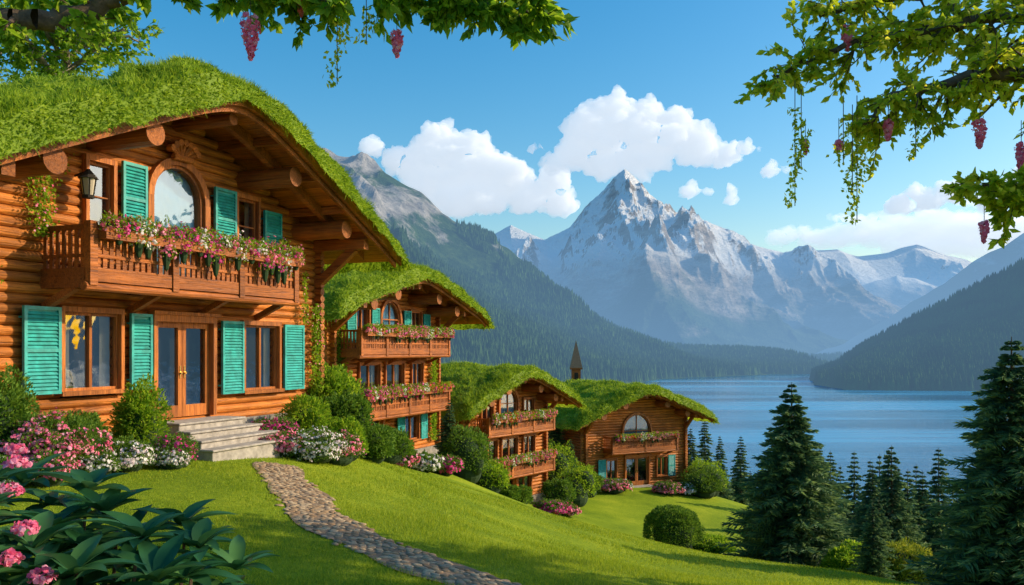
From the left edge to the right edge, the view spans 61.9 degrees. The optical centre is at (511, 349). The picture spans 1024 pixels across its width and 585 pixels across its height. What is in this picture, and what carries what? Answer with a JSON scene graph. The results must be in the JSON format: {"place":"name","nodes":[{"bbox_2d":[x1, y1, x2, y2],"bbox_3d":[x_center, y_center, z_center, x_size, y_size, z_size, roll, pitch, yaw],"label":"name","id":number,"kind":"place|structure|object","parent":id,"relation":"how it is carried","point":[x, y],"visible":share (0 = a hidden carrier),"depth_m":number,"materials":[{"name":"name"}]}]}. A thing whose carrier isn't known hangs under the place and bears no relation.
{"place":"outdoors","nodes":[
{"label":"outdoors","id":0,"kind":"place"},
{"bbox_2d":[252,461,521,584],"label":"path","id":1,"kind":"structure","parent":0,"point":[310,506],"depth_m":12.34,"materials":[{"name":"grey stone"}]},
{"bbox_2d":[0,457,929,584],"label":"lawn ground","id":2,"kind":"structure","parent":0,"point":[627,511],"depth_m":17.10,"materials":[{"name":"green plant"}]},
{"bbox_2d":[0,454,34,490],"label":"flowering bush","id":3,"kind":"object","parent":2,"relation":"on","point":[2,459],"visible":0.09,"depth_m":13.92,"materials":[{"name":"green plant"}]},
{"bbox_2d":[0,362,40,454],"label":"shrub","id":4,"kind":"object","parent":2,"relation":"on","point":[14,404],"visible":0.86,"depth_m":15.42,"materials":[{"name":"green plant"}]},
{"bbox_2d":[0,1,43,83],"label":"leafy tree","id":5,"kind":"object","parent":2,"relation":"on","point":[11,77],"visible":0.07,"depth_m":39.04,"materials":[{"name":"green plant"}]},
{"bbox_2d":[29,448,80,486],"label":"flowering bush","id":6,"kind":"object","parent":2,"relation":"on","point":[59,460],"visible":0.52,"depth_m":14.35,"materials":[{"name":"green plant"}]},
{"bbox_2d":[0,407,116,466],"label":"flowering bush","id":7,"kind":"object","parent":2,"relation":"on","point":[35,433],"visible":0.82,"depth_m":15.10,"materials":[{"name":"pink plant"}]},
{"bbox_2d":[0,0,163,80],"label":"leafy tree","id":8,"kind":"object","parent":2,"relation":"on","point":[104,36],"visible":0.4,"depth_m":31.80,"materials":[{"name":"green plant"}]},
{"bbox_2d":[55,409,112,450],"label":"shrub","id":9,"kind":"object","parent":2,"relation":"on","point":[94,418],"visible":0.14,"depth_m":16.61,"materials":[{"name":"green plant"}]},
{"bbox_2d":[73,447,122,474],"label":"flowering bush","id":10,"kind":"object","parent":2,"relation":"on","point":[107,458],"visible":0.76,"depth_m":15.18,"materials":[{"name":"white plant"}]},
{"bbox_2d":[100,435,156,472],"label":"flowering bush","id":11,"kind":"object","parent":2,"relation":"on","point":[134,455],"visible":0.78,"depth_m":15.97,"materials":[{"name":"white plant"}]},
{"bbox_2d":[0,443,279,584],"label":"rhododendron bush","id":12,"kind":"object","parent":2,"relation":"on","point":[70,553],"visible":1,"depth_m":5.15,"materials":[{"name":"green plant"}]},
{"bbox_2d":[106,372,174,444],"bbox_3d":[-7.812,1.477,17.903,1.363,2.063,1.358,0,0,0],"label":"shrub","id":13,"kind":"object","parent":2,"relation":"on","point":[137,417],"visible":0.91,"depth_m":17.64,"materials":[{"name":"green plant"}]},
{"bbox_2d":[149,446,192,469],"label":"flowering bush","id":14,"kind":"object","parent":2,"relation":"on","point":[166,460],"visible":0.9,"depth_m":16.68,"materials":[{"name":"white plant"}]},
{"bbox_2d":[149,431,200,467],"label":"flowering bush","id":15,"kind":"object","parent":2,"relation":"on","point":[167,440],"visible":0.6,"depth_m":17.07,"materials":[{"name":"pink plant"}]},
{"bbox_2d":[0,52,414,461],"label":"log chalet","id":16,"kind":"object","parent":2,"relation":"on","point":[192,236],"visible":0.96,"depth_m":19.34,"materials":[{"name":"brown wood"}]},
{"bbox_2d":[56,153,284,418],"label":"window frames","id":17,"kind":"structure","parent":16,"relation":"in","point":[180,321],"depth_m":20.54,"materials":[{"name":"brown wood"}]},
{"bbox_2d":[251,414,299,432],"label":"flowering bush","id":18,"kind":"object","parent":2,"relation":"on","point":[275,423],"visible":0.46,"depth_m":21.74,"materials":[{"name":"pink plant"}]},
{"bbox_2d":[259,429,302,457],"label":"flowering bush","id":19,"kind":"object","parent":2,"relation":"on","point":[286,445],"visible":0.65,"depth_m":20.68,"materials":[{"name":"pink plant"}]},
{"bbox_2d":[0,0,577,88],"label":"overhanging tree","id":20,"kind":"object","parent":2,"relation":"on","point":[525,21],"visible":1,"depth_m":8.15,"materials":[{"name":"green plant"}]},
{"bbox_2d":[273,393,335,435],"bbox_3d":[-5.607,2.026,23.157,1.706,1.772,1.477,0,0,-28],"label":"shrub","id":21,"kind":"object","parent":2,"relation":"on","point":[302,412],"visible":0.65,"depth_m":22.84,"materials":[{"name":"green plant"}]},
{"bbox_2d":[281,425,349,463],"bbox_3d":[-4.878,2.388,21.266,1.764,0.968,1.822,0,0,42],"label":"flowering bush","id":22,"kind":"object","parent":2,"relation":"on","point":[317,448],"visible":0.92,"depth_m":20.85,"materials":[{"name":"white plant"}]},
{"bbox_2d":[306,362,365,405],"bbox_3d":[-5.586,1.731,26.204,2.199,2.910,2.288,0,0,0],"label":"shrub","id":23,"kind":"object","parent":2,"relation":"on","point":[336,381],"visible":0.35,"depth_m":25.81,"materials":[{"name":"green plant"}]},
{"bbox_2d":[318,429,364,465],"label":"flowering bush","id":24,"kind":"object","parent":2,"relation":"on","point":[346,459],"visible":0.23,"depth_m":21.67,"materials":[{"name":"pink plant"}]},
{"bbox_2d":[313,388,376,440],"bbox_3d":[-5.081,2.162,25.132,2.068,2.106,2.091,0,0,0],"label":"shrub","id":25,"kind":"object","parent":2,"relation":"on","point":[358,406],"visible":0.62,"depth_m":24.74,"materials":[{"name":"green plant"}]},
{"bbox_2d":[330,414,368,460],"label":"shrub","id":26,"kind":"object","parent":2,"relation":"on","point":[351,425],"visible":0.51,"depth_m":23.39,"materials":[{"name":"green plant"}]},
{"bbox_2d":[360,422,396,463],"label":"shrub","id":27,"kind":"object","parent":2,"relation":"on","point":[381,448],"visible":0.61,"depth_m":25.22,"materials":[{"name":"green plant"}]},
{"bbox_2d":[379,424,417,463],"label":"shrub","id":28,"kind":"object","parent":2,"relation":"on","point":[404,445],"visible":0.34,"depth_m":28.65,"materials":[{"name":"green plant"}]},
{"bbox_2d":[396,451,421,467],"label":"flowering bush","id":29,"kind":"object","parent":2,"relation":"on","point":[408,461],"visible":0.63,"depth_m":35.41,"materials":[{"name":"pink plant"}]},
{"bbox_2d":[323,262,496,453],"bbox_3d":[-9.715,1.435,43.998,13.062,12.129,16.432,0,0,22],"label":"log chalet","id":30,"kind":"object","parent":2,"relation":"on","point":[388,336],"visible":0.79,"depth_m":41.78,"materials":[{"name":"brown wood"}]},
{"bbox_2d":[356,300,425,441],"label":"window frames","id":31,"kind":"structure","parent":30,"relation":"in","point":[398,319],"depth_m":43.08,"materials":[{"name":"brown wood"}]},
{"bbox_2d":[409,449,443,472],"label":"flowering bush","id":32,"kind":"object","parent":2,"relation":"on","point":[429,462],"visible":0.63,"depth_m":36.62,"materials":[{"name":"white plant"}]},
{"bbox_2d":[433,399,459,454],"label":"spruce tree","id":33,"kind":"object","parent":2,"relation":"on","point":[447,424],"visible":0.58,"depth_m":43.47,"materials":[{"name":"green plant"}]},
{"bbox_2d":[431,454,464,475],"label":"flowering bush","id":34,"kind":"object","parent":2,"relation":"on","point":[454,463],"visible":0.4,"depth_m":38.15,"materials":[{"name":"pink plant"}]},
{"bbox_2d":[437,421,496,483],"bbox_3d":[-2.264,5.240,42.971,3.049,3.319,2.924,0,0,0],"label":"shrub","id":35,"kind":"object","parent":2,"relation":"on","point":[470,448],"visible":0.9,"depth_m":42.41,"materials":[{"name":"green plant"}]},
{"bbox_2d":[476,458,511,492],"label":"shrub","id":36,"kind":"object","parent":2,"relation":"on","point":[496,477],"visible":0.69,"depth_m":45.86,"materials":[{"name":"green plant"}]},
{"bbox_2d":[498,483,521,499],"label":"shrub","id":37,"kind":"object","parent":2,"relation":"on","point":[512,491],"visible":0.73,"depth_m":47.06,"materials":[{"name":"green plant"}]},
{"bbox_2d":[440,359,586,501],"bbox_3d":[-3.477,6.183,56.384,12.808,11.234,13.049,0,0,37],"label":"log chalet","id":38,"kind":"object","parent":2,"relation":"on","point":[506,409],"visible":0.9,"depth_m":53.55,"materials":[{"name":"brown wood"}]},
{"bbox_2d":[479,388,535,491],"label":"window frames","id":39,"kind":"structure","parent":38,"relation":"in","point":[514,393],"depth_m":54.61,"materials":[{"name":"brown wood"}]},
{"bbox_2d":[514,484,533,503],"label":"shrub","id":40,"kind":"object","parent":2,"relation":"on","point":[526,495],"visible":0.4,"depth_m":48.02,"materials":[{"name":"green plant"}]},
{"bbox_2d":[532,498,571,514],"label":"flowering bush","id":41,"kind":"object","parent":2,"relation":"on","point":[556,506],"visible":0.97,"depth_m":49.46,"materials":[{"name":"pink plant"}]},
{"bbox_2d":[547,407,565,453],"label":"spruce tree","id":42,"kind":"object","parent":2,"relation":"on","point":[553,434],"visible":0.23,"depth_m":67.75,"materials":[{"name":"green plant"}]},
{"bbox_2d":[540,476,577,501],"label":"shrub","id":43,"kind":"object","parent":2,"relation":"on","point":[563,490],"visible":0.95,"depth_m":54.47,"materials":[{"name":"green plant"}]},
{"bbox_2d":[548,439,577,481],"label":"shrub","id":44,"kind":"object","parent":2,"relation":"on","point":[561,460],"visible":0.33,"depth_m":59.42,"materials":[{"name":"green plant"}]},
{"bbox_2d":[560,501,581,516],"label":"flowering bush","id":45,"kind":"object","parent":2,"relation":"on","point":[575,510],"visible":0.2,"depth_m":50.92,"materials":[{"name":"pink plant"}]},
{"bbox_2d":[566,439,581,469],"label":"spruce tree","id":46,"kind":"object","parent":2,"relation":"on","point":[571,445],"visible":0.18,"depth_m":63.89,"materials":[{"name":"green plant"}]},
{"bbox_2d":[570,342,582,379],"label":"spire tower","id":47,"kind":"structure","parent":2,"relation":"on","point":[576,368],"depth_m":77.60,"materials":[{"name":"brown wood"}]},
{"bbox_2d":[554,460,600,506],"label":"shrub","id":48,"kind":"object","parent":2,"relation":"on","point":[583,480],"visible":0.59,"depth_m":57.20,"materials":[{"name":"green plant"}]},
{"bbox_2d":[587,473,604,497],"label":"shrub","id":49,"kind":"object","parent":2,"relation":"on","point":[601,481],"visible":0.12,"depth_m":61.60,"materials":[{"name":"green plant"}]},
{"bbox_2d":[599,477,632,493],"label":"flowering bush","id":50,"kind":"object","parent":2,"relation":"on","point":[612,486],"visible":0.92,"depth_m":63.46,"materials":[{"name":"pink plant"}]},
{"bbox_2d":[616,478,633,491],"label":"flowering bush","id":51,"kind":"object","parent":2,"relation":"on","point":[631,483],"visible":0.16,"depth_m":64.67,"materials":[{"name":"white plant"}]},
{"bbox_2d":[547,378,720,487],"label":"log chalet","id":52,"kind":"object","parent":2,"relation":"on","point":[635,433],"visible":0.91,"depth_m":67.42,"materials":[{"name":"brown wood"}]},
{"bbox_2d":[605,412,667,484],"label":"window frames","id":53,"kind":"structure","parent":52,"relation":"in","point":[647,455],"depth_m":67.98,"materials":[{"name":"brown wood"}]},
{"bbox_2d":[652,479,685,495],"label":"flowering bush","id":54,"kind":"object","parent":2,"relation":"on","point":[670,487],"visible":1,"depth_m":64.76,"materials":[{"name":"pink plant"}]},
{"bbox_2d":[642,504,705,548],"bbox_3d":[8.503,9.548,45.000,3.366,2.758,3.445,0,0,0],"label":"round topiary bush","id":55,"kind":"object","parent":2,"relation":"on","point":[673,524],"visible":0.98,"depth_m":44.20,"materials":[{"name":"green plant"}]},
{"bbox_2d":[677,480,697,495],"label":"flowering bush","id":56,"kind":"object","parent":2,"relation":"on","point":[690,489],"visible":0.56,"depth_m":65.50,"materials":[{"name":"green plant"}]},
{"bbox_2d":[687,428,703,480],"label":"spruce tree","id":57,"kind":"object","parent":2,"relation":"on","point":[692,454],"visible":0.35,"depth_m":75.78,"materials":[{"name":"green plant"}]},
{"bbox_2d":[677,464,726,498],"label":"shrub","id":58,"kind":"object","parent":2,"relation":"on","point":[707,484],"visible":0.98,"depth_m":65.85,"materials":[{"name":"green plant"}]},
{"bbox_2d":[683,456,729,496],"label":"shrub","id":59,"kind":"object","parent":2,"relation":"on","point":[690,467],"visible":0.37,"depth_m":68.66,"materials":[{"name":"green plant"}]},
{"bbox_2d":[697,422,726,496],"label":"spruce tree","id":60,"kind":"object","parent":2,"relation":"on","point":[704,451],"visible":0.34,"depth_m":76.79,"materials":[{"name":"green plant"}]},
{"bbox_2d":[692,532,736,553],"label":"shrub","id":61,"kind":"object","parent":2,"relation":"on","point":[708,542],"visible":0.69,"depth_m":45.26,"materials":[{"name":"green plant"}]},
{"bbox_2d":[714,437,735,500],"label":"spruce tree","id":62,"kind":"object","parent":2,"relation":"on","point":[724,494],"visible":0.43,"depth_m":79.79,"materials":[{"name":"green plant"}]},
{"bbox_2d":[725,437,751,504],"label":"spruce tree","id":63,"kind":"object","parent":2,"relation":"on","point":[740,461],"visible":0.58,"depth_m":84.82,"materials":[{"name":"green plant"}]},
{"bbox_2d":[712,382,863,566],"bbox_3d":[11.747,5.806,36.198,6.613,8.900,6.574,0,0,-13],"label":"spruce tree","id":64,"kind":"object","parent":2,"relation":"on","point":[801,530],"visible":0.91,"depth_m":35.31,"materials":[{"name":"green plant"}]},
{"bbox_2d":[820,477,850,542],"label":"spruce tree","id":65,"kind":"object","parent":2,"relation":"on","point":[842,517],"visible":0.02,"depth_m":44.61,"materials":[{"name":"green plant"}]},
{"bbox_2d":[823,450,848,542],"bbox_3d":[19.355,9.576,52.012,2.775,6.880,3.227,0,0,-40],"label":"spruce tree","id":66,"kind":"object","parent":2,"relation":"on","point":[833,468],"visible":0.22,"depth_m":51.89,"materials":[{"name":"green plant"}]},
{"bbox_2d":[721,448,965,537],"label":"spruce forest","id":67,"kind":"object","parent":2,"relation":"on","point":[856,493],"depth_m":63.76,"materials":[{"name":"green plant"}]},
{"bbox_2d":[819,537,891,574],"bbox_3d":[13.133,8.397,32.986,2.733,2.029,2.775,0,0,0],"label":"shrub","id":68,"kind":"object","parent":2,"relation":"on","point":[840,557],"visible":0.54,"depth_m":32.72,"materials":[{"name":"green plant"}]},
{"bbox_2d":[845,465,888,538],"bbox_3d":[20.777,9.839,49.017,3.417,6.460,3.409,0,0,-44],"label":"spruce tree","id":69,"kind":"object","parent":2,"relation":"on","point":[875,489],"visible":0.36,"depth_m":48.98,"materials":[{"name":"green plant"}]},
{"bbox_2d":[846,500,900,581],"bbox_3d":[12.859,7.056,30.506,1.809,3.420,1.805,0,0,-23],"label":"spruce tree","id":70,"kind":"object","parent":2,"relation":"on","point":[872,561],"visible":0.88,"depth_m":30.36,"materials":[{"name":"green plant"}]},
{"bbox_2d":[863,497,895,543],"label":"spruce tree","id":71,"kind":"object","parent":2,"relation":"on","point":[883,518],"visible":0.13,"depth_m":39.85,"materials":[{"name":"green plant"}]},
{"bbox_2d":[852,445,925,549],"bbox_3d":[18.963,8.546,42.568,4.011,7.600,4.020,0,0,11],"label":"spruce tree","id":72,"kind":"object","parent":2,"relation":"on","point":[899,517],"visible":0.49,"depth_m":42.14,"materials":[{"name":"green plant"}]},
{"bbox_2d":[878,537,944,584],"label":"yellow shrub","id":73,"kind":"object","parent":2,"relation":"on","point":[903,549],"visible":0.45,"depth_m":33.19,"materials":[{"name":"green plant"}]},
{"bbox_2d":[900,469,932,547],"bbox_3d":[20.412,9.382,43.959,2.602,6.450,3.026,0,0,19],"label":"spruce tree","id":74,"kind":"object","parent":2,"relation":"on","point":[913,500],"visible":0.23,"depth_m":43.83,"materials":[{"name":"green plant"}]},
{"bbox_2d":[911,472,941,550],"bbox_3d":[24.934,10.784,52.051,3.618,6.840,3.610,0,0,6],"label":"spruce tree","id":75,"kind":"object","parent":2,"relation":"on","point":[923,492],"visible":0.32,"depth_m":51.85,"materials":[{"name":"green plant"}]},
{"bbox_2d":[917,447,957,555],"bbox_3d":[23.466,9.434,47.043,3.295,8.170,3.832,0,0,-3],"label":"spruce tree","id":76,"kind":"object","parent":2,"relation":"on","point":[927,529],"visible":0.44,"depth_m":46.90,"materials":[{"name":"green plant"}]},
{"bbox_2d":[900,337,1023,584],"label":"spruce tree","id":77,"kind":"object","parent":2,"relation":"on","point":[987,519],"visible":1,"depth_m":24.19,"materials":[{"name":"green plant"}]},
{"bbox_2d":[1000,171,1017,180],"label":"leafy tree","id":78,"kind":"object","parent":2,"relation":"on","point":[1005,175],"visible":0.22,"depth_m":13.89,"materials":[{"name":"green plant"}]},
{"bbox_2d":[0,0,1023,261],"label":"sky","id":79,"kind":"structure","parent":0,"point":[497,137],"materials":[{"name":"blue"}]},
{"bbox_2d":[323,148,828,382],"bbox_3d":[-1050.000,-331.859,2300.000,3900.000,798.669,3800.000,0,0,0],"label":"mountain","id":80,"kind":"structure","parent":0,"point":[423,219],"depth_m":2536.77,"materials":[{"name":"grey stone"}]},
{"bbox_2d":[385,219,832,381],"bbox_3d":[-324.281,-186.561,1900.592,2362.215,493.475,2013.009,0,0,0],"label":"distant spruce forest","id":81,"kind":"object","parent":80,"relation":"on","point":[542,333],"visible":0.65,"depth_m":2050.95,"materials":[{"name":"green plant"}]},
{"bbox_2d":[495,169,901,353],"bbox_3d":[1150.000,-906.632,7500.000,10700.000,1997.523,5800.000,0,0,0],"label":"mountain","id":82,"kind":"structure","parent":0,"point":[625,249],"depth_m":7401.09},
{"bbox_2d":[625,374,1006,504],"bbox_3d":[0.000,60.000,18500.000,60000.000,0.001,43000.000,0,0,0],"label":"lake water","id":83,"kind":"structure","parent":0,"point":[915,428],"depth_m":722.90,"materials":[{"name":"blue liquid"}]},
{"bbox_2d":[733,0,1023,249],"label":"overhanging tree","id":84,"kind":"object","parent":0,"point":[925,33],"visible":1,"depth_m":9.46,"materials":[{"name":"green plant"}]},
{"bbox_2d":[816,245,971,286],"bbox_3d":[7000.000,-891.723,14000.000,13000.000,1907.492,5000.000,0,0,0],"label":"mountain","id":85,"kind":"structure","parent":0,"point":[927,265],"depth_m":14402.99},
{"bbox_2d":[862,276,936,307],"bbox_3d":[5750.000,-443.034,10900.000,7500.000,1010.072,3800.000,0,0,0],"label":"mountain","id":86,"kind":"structure","parent":0,"point":[901,292],"depth_m":10699.79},
{"bbox_2d":[813,384,991,390],"bbox_3d":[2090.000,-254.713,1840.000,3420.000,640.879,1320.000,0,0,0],"label":"forested hill","id":87,"kind":"structure","parent":0,"point":[975,389],"depth_m":1250.10,"materials":[{"name":"green plant"}]},
{"bbox_2d":[809,258,1023,390],"bbox_3d":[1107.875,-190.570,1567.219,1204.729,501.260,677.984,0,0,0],"label":"distant spruce forest","id":88,"kind":"object","parent":87,"relation":"on","point":[958,339],"visible":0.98,"depth_m":1452.10,"materials":[{"name":"green plant"}]},
{"bbox_2d":[813,233,1023,353],"bbox_3d":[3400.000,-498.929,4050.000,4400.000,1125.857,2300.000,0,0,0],"label":"mountain","id":89,"kind":"structure","parent":0,"point":[989,263],"depth_m":4146.97,"materials":[{"name":"grey stone"}]},
{"bbox_3d":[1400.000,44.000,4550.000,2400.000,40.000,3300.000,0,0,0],"label":"far shore","id":90,"kind":"structure","parent":0,"visible":0},
{"bbox_2d":[804,351,847,360],"bbox_3d":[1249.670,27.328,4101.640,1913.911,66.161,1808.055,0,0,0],"label":"distant spruce forest","id":91,"kind":"object","parent":90,"relation":"on","point":[831,356],"visible":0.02,"depth_m":3472.14,"materials":[{"name":"green plant"}]}
]}

